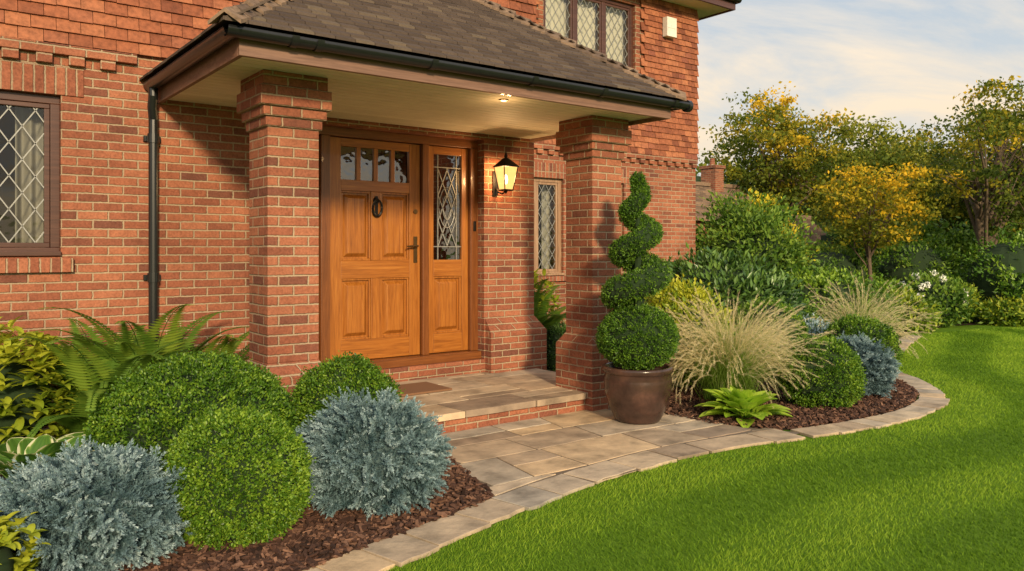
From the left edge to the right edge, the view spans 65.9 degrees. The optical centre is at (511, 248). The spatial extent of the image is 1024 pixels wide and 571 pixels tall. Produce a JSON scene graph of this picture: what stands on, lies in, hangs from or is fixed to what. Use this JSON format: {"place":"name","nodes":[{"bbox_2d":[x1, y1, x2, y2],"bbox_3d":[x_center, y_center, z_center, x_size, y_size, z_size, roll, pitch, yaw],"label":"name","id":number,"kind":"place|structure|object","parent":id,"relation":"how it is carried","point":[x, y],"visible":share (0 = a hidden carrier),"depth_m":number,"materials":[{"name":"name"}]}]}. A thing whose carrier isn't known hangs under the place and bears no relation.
{"place":"outdoors","nodes":[
{"label":"outdoors","id":0,"kind":"place"},
{"bbox_2d":[302,335,949,570],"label":"garden path","id":1,"kind":"structure","parent":0,"point":[425,539],"depth_m":5.38,"materials":[{"name":"stone"}]},
{"bbox_2d":[602,362,673,424],"bbox_3d":[1.012,1.157,6.363,0.574,0.442,0.574,0,0,-37],"label":"plant pot","id":2,"kind":"object","parent":1,"relation":"on","point":[638,397],"visible":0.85,"depth_m":6.15,"materials":[{"name":"brown ceramic"}]},
{"bbox_2d":[594,171,680,369],"bbox_3d":[1.009,0.173,6.359,0.705,1.621,0.692,0,0,-37],"label":"spiral topiary","id":3,"kind":"object","parent":2,"relation":"on","point":[635,331],"visible":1,"depth_m":6.21,"materials":[{"name":"green plant"}]},
{"bbox_2d":[387,324,1023,570],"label":"ground","id":4,"kind":"structure","parent":0,"point":[765,477],"depth_m":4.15,"materials":[{"name":"green plant"}]},
{"bbox_2d":[0,456,493,570],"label":"mulch bed","id":5,"kind":"object","parent":4,"relation":"on","point":[4,478],"visible":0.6,"depth_m":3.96,"materials":[{"name":"brown wood"}]},
{"bbox_2d":[0,511,50,570],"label":"lime shrub","id":6,"kind":"object","parent":5,"relation":"on","point":[10,560],"visible":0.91,"depth_m":3.07,"materials":[{"name":"yellow plant"}]},
{"bbox_2d":[0,315,90,443],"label":"broadleaf shrub","id":7,"kind":"object","parent":5,"relation":"on","point":[22,412],"visible":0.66,"depth_m":4.65,"materials":[{"name":"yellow plant"}]},
{"bbox_2d":[0,432,114,490],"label":"hosta","id":8,"kind":"object","parent":5,"relation":"on","point":[18,449],"visible":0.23,"depth_m":4.04,"materials":[{"name":"green plant"}]},
{"bbox_2d":[0,434,196,570],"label":"blue spruce shrub","id":9,"kind":"object","parent":5,"relation":"on","point":[97,509],"visible":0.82,"depth_m":3.32,"materials":[{"name":"plant"}]},
{"bbox_2d":[6,318,193,437],"bbox_3d":[-2.450,0.875,4.942,1.611,0.813,1.474,0,0,30],"label":"fern","id":10,"kind":"object","parent":5,"relation":"on","point":[99,377],"visible":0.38,"depth_m":4.70,"materials":[{"name":"green plant"}]},
{"bbox_2d":[33,304,248,403],"bbox_3d":[-2.532,0.815,5.425,1.588,0.934,1.737,0,0,-37],"label":"fern","id":11,"kind":"object","parent":5,"relation":"on","point":[149,344],"visible":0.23,"depth_m":5.19,"materials":[{"name":"green plant"}]},
{"bbox_2d":[96,331,248,360],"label":"fern","id":12,"kind":"object","parent":5,"relation":"in","point":[228,344],"visible":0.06,"depth_m":5.45,"materials":[{"name":"green plant"}]},
{"bbox_2d":[78,348,301,466],"bbox_3d":[-1.819,0.999,4.525,1.174,0.858,1.217,0,0,10],"label":"box shrub","id":13,"kind":"object","parent":5,"relation":"on","point":[162,403],"visible":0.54,"depth_m":4.24,"materials":[{"name":"green plant"}]},
{"bbox_2d":[157,403,316,550],"bbox_3d":[-1.347,1.088,3.856,0.764,0.663,0.746,0,0,20],"label":"box shrub","id":14,"kind":"object","parent":5,"relation":"on","point":[245,481],"visible":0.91,"depth_m":3.63,"materials":[{"name":"green plant"}]},
{"bbox_2d":[290,350,404,433],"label":"box shrub","id":15,"kind":"object","parent":5,"relation":"on","point":[356,373],"visible":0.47,"depth_m":4.84,"materials":[{"name":"green plant"}]},
{"bbox_2d":[296,386,455,520],"bbox_3d":[-0.764,1.069,4.320,0.935,0.658,0.939,0,0,33],"label":"blue spruce shrub","id":16,"kind":"object","parent":5,"relation":"on","point":[384,450],"visible":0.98,"depth_m":4.07,"materials":[{"name":"plant"}]},
{"bbox_2d":[0,0,741,437],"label":"brick house","id":17,"kind":"structure","parent":4,"relation":"on","point":[296,186],"depth_m":6.25,"materials":[{"name":"brick"}]},
{"bbox_2d":[0,90,60,255],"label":"window","id":18,"kind":"structure","parent":17,"relation":"in","point":[29,122],"depth_m":5.71,"materials":[{"name":"clear glass"}]},
{"bbox_2d":[330,137,419,360],"bbox_3d":[-1.254,0.005,7.326,0.936,2.020,0.114,0,0,-37],"label":"door","id":19,"kind":"structure","parent":17,"relation":"in","point":[375,214],"depth_m":7.33,"materials":[{"name":"brown wood"}]},
{"bbox_2d":[397,382,451,396],"bbox_3d":[-0.929,1.219,6.833,0.700,0.018,0.440,0,0,-37],"label":"doormat","id":20,"kind":"object","parent":17,"relation":"on","point":[418,388],"visible":0.51,"depth_m":6.86,"materials":[{"name":"brown fabric"}]},
{"bbox_2d":[492,152,518,195],"bbox_3d":[-0.088,-0.755,7.858,0.192,0.430,0.284,0,0,-37],"label":"wall lantern","id":21,"kind":"object","parent":17,"relation":"attached to","point":[504,173],"depth_m":7.79,"materials":[{"name":"black metal"}]},
{"bbox_2d":[534,177,564,275],"bbox_3d":[0.267,-0.310,10.999,0.951,1.360,0.340,0,0,-37],"label":"window","id":22,"kind":"structure","parent":17,"relation":"in","point":[546,183],"depth_m":11.18,"materials":[{"name":"clear glass"}]},
{"bbox_2d":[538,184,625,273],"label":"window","id":23,"kind":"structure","parent":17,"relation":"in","point":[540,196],"depth_m":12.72,"materials":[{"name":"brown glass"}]},
{"bbox_2d":[543,0,632,67],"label":"window","id":24,"kind":"structure","parent":17,"relation":"in","point":[598,25],"depth_m":11.72,"materials":[{"name":"clear glass"}]},
{"bbox_2d":[663,16,676,38],"bbox_3d":[2.474,-3.470,12.384,0.220,0.300,0.100,0,0,-37],"label":"alarm box","id":25,"kind":"object","parent":17,"relation":"attached to","point":[670,27],"visible":1,"depth_m":12.34,"materials":[{"name":"white plastic"}]},
{"bbox_2d":[456,409,799,505],"bbox_3d":[0.576,1.385,5.723,2.850,0.001,1.710,0,0,-37],"label":"path bedding","id":26,"kind":"object","parent":4,"relation":"on","point":[565,471],"visible":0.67,"depth_m":5.27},
{"bbox_2d":[696,158,755,250],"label":"neighbour house","id":27,"kind":"structure","parent":4,"relation":"on","point":[712,176],"depth_m":26.30,"materials":[{"name":"brick"}]},
{"bbox_2d":[789,215,825,257],"bbox_3d":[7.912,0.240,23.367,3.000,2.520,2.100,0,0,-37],"label":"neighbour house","id":28,"kind":"structure","parent":4,"relation":"on","point":[818,231],"depth_m":23.47,"materials":[{"name":"brick"}]},
{"bbox_2d":[669,320,983,429],"bbox_3d":[8.258,1.392,21.369,28.970,0.001,20.000,0,0,-37],"label":"mulch bed","id":29,"kind":"object","parent":4,"relation":"on","point":[968,323],"visible":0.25,"depth_m":6.99,"materials":[{"name":"brown wood"}]},
{"bbox_2d":[534,268,564,321],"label":"broadleaf shrub","id":30,"kind":"object","parent":29,"relation":"on","point":[549,283],"visible":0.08,"depth_m":9.34,"materials":[{"name":"green plant"}]},
{"bbox_2d":[534,279,565,330],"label":"topiary shrub","id":31,"kind":"object","parent":29,"relation":"on","point":[541,316],"visible":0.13,"depth_m":8.85,"materials":[{"name":"green plant"}]},
{"bbox_2d":[546,321,566,371],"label":"evergreen shrub","id":32,"kind":"object","parent":29,"relation":"on","point":[556,331],"visible":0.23,"depth_m":8.64,"materials":[{"name":"green plant"}]},
{"bbox_2d":[644,273,732,386],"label":"golden shrub","id":33,"kind":"object","parent":29,"relation":"on","point":[684,296],"visible":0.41,"depth_m":7.99,"materials":[{"name":"yellow plant"}]},
{"bbox_2d":[644,242,809,321],"bbox_3d":[2.627,0.699,9.964,2.225,1.593,2.032,0,0,-37],"label":"laurel shrub","id":34,"kind":"object","parent":29,"relation":"on","point":[732,273],"visible":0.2,"depth_m":9.55,"materials":[{"name":"green plant"}]},
{"bbox_2d":[649,282,834,408],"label":"ornamental grass","id":35,"kind":"object","parent":29,"relation":"on","point":[733,364],"depth_m":6.96,"materials":[{"name":"dry grass blades"}]},
{"bbox_2d":[696,384,791,427],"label":"hosta","id":36,"kind":"object","parent":29,"relation":"on","point":[747,403],"visible":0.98,"depth_m":6.35,"materials":[{"name":"green plant"}]},
{"bbox_2d":[695,186,826,277],"bbox_3d":[3.967,0.190,13.537,2.861,2.596,2.561,0,0,-37],"label":"garden shrub","id":37,"kind":"object","parent":29,"relation":"on","point":[755,230],"visible":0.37,"depth_m":13.00,"materials":[{"name":"green plant"}]},
{"bbox_2d":[724,296,810,377],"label":"box shrub","id":38,"kind":"object","parent":29,"relation":"on","point":[793,317],"visible":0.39,"depth_m":8.45,"materials":[{"name":"green plant"}]},
{"bbox_2d":[724,188,819,265],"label":"golden shrub","id":39,"kind":"object","parent":29,"relation":"on","point":[766,198],"visible":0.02,"depth_m":14.32,"materials":[{"name":"yellow plant"}]},
{"bbox_2d":[698,81,880,221],"bbox_3d":[9.624,-2.181,27.964,5.694,7.371,6.084,0,0,-9],"label":"tree","id":40,"kind":"object","parent":29,"relation":"on","point":[773,168],"visible":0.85,"depth_m":27.00,"materials":[{"name":"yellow plant"}]},
{"bbox_2d":[664,375,918,430],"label":"bark chips","id":41,"kind":"object","parent":29,"relation":"on","point":[870,405],"visible":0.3,"depth_m":6.77,"materials":[{"name":"brown wood"}]},
{"bbox_2d":[797,312,834,335],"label":"silver shrub","id":42,"kind":"object","parent":29,"relation":"on","point":[815,330],"visible":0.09,"depth_m":9.37,"materials":[{"name":"grey plant"}]},
{"bbox_2d":[775,334,868,409],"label":"box shrub","id":43,"kind":"object","parent":29,"relation":"on","point":[843,385],"visible":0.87,"depth_m":6.79,"materials":[{"name":"green plant"}]},
{"bbox_2d":[784,262,891,325],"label":"garden shrub","id":44,"kind":"object","parent":29,"relation":"on","point":[817,279],"visible":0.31,"depth_m":11.86,"materials":[{"name":"green plant"}]},
{"bbox_2d":[803,238,879,286],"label":"border shrub","id":45,"kind":"object","parent":29,"relation":"on","point":[840,258],"visible":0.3,"depth_m":17.48,"materials":[{"name":"green plant"}]},
{"bbox_2d":[822,313,904,366],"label":"box shrub","id":46,"kind":"object","parent":29,"relation":"on","point":[854,324],"visible":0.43,"depth_m":8.40,"materials":[{"name":"green plant"}]},
{"bbox_2d":[835,330,901,398],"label":"blue spruce shrub","id":47,"kind":"object","parent":29,"relation":"on","point":[879,364],"visible":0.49,"depth_m":7.30,"materials":[{"name":"plant"}]},
{"bbox_2d":[804,272,941,356],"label":"ornamental grass","id":48,"kind":"object","parent":29,"relation":"on","point":[878,315],"depth_m":9.83,"materials":[{"name":"beige plant"}]},
{"bbox_2d":[846,281,907,333],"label":"border shrub","id":49,"kind":"object","parent":29,"relation":"on","point":[882,292],"visible":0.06,"depth_m":13.10,"materials":[{"name":"green plant"}]},
{"bbox_2d":[788,114,972,232],"bbox_3d":[13.444,-1.732,28.988,6.975,6.476,6.733,0,0,-37],"label":"tree","id":50,"kind":"object","parent":29,"relation":"on","point":[874,154],"visible":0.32,"depth_m":28.26,"materials":[{"name":"yellow plant"}]},
{"bbox_2d":[857,274,917,294],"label":"border shrub","id":51,"kind":"object","parent":29,"relation":"on","point":[879,284],"visible":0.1,"depth_m":14.40,"materials":[{"name":"green plant"}]},
{"bbox_2d":[809,160,966,284],"bbox_3d":[7.977,-0.218,17.028,3.143,3.440,2.854,0,0,-37],"label":"tree","id":52,"kind":"object","parent":29,"relation":"on","point":[858,223],"visible":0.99,"depth_m":16.74,"materials":[{"name":"yellow plant"}]},
{"bbox_2d":[879,285,947,332],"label":"border shrub","id":53,"kind":"object","parent":29,"relation":"on","point":[926,306],"visible":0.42,"depth_m":13.28,"materials":[{"name":"green plant"}]},
{"bbox_2d":[863,231,964,283],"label":"border shrub","id":54,"kind":"object","parent":29,"relation":"on","point":[900,260],"visible":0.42,"depth_m":17.89,"materials":[{"name":"green plant"}]},
{"bbox_2d":[817,207,1023,284],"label":"hedge","id":55,"kind":"object","parent":29,"relation":"on","point":[964,240],"visible":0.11,"depth_m":19.48,"materials":[{"name":"green plant"}]},
{"bbox_2d":[898,267,979,327],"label":"hydrangea","id":56,"kind":"object","parent":29,"relation":"on","point":[952,297],"visible":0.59,"depth_m":14.11,"materials":[{"name":"green plant"}]},
{"bbox_2d":[882,75,1023,251],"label":"tree","id":57,"kind":"object","parent":29,"relation":"on","point":[993,179],"visible":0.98,"depth_m":16.54,"materials":[{"name":"green plant"}]},
{"bbox_2d":[954,283,987,323],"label":"border shrub","id":58,"kind":"object","parent":29,"relation":"on","point":[972,314],"visible":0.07,"depth_m":14.70,"materials":[{"name":"green plant"}]},
{"bbox_2d":[944,225,1023,305],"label":"border shrub","id":59,"kind":"object","parent":29,"relation":"on","point":[995,270],"visible":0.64,"depth_m":14.86,"materials":[{"name":"green plant"}]},
{"bbox_2d":[974,293,1023,326],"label":"border shrub","id":60,"kind":"object","parent":29,"relation":"on","point":[996,312],"visible":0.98,"depth_m":14.37,"materials":[{"name":"green plant"}]},
{"bbox_2d":[696,123,1023,234],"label":"distant woodland","id":61,"kind":"object","parent":4,"relation":"on","point":[705,164],"visible":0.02,"depth_m":40.13,"materials":[{"name":"green plant"}]},
{"bbox_2d":[893,101,1023,234],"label":"tree","id":62,"kind":"object","parent":4,"relation":"on","point":[959,209],"visible":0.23,"depth_m":28.17,"materials":[{"name":"green plant"}]},
{"bbox_2d":[787,291,818,325],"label":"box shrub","id":63,"kind":"object","parent":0,"point":[809,311],"visible":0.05,"depth_m":9.93,"materials":[{"name":"green plant"}]},
{"bbox_2d":[696,0,1023,175],"label":"sky","id":64,"kind":"structure","parent":0,"point":[907,61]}
]}

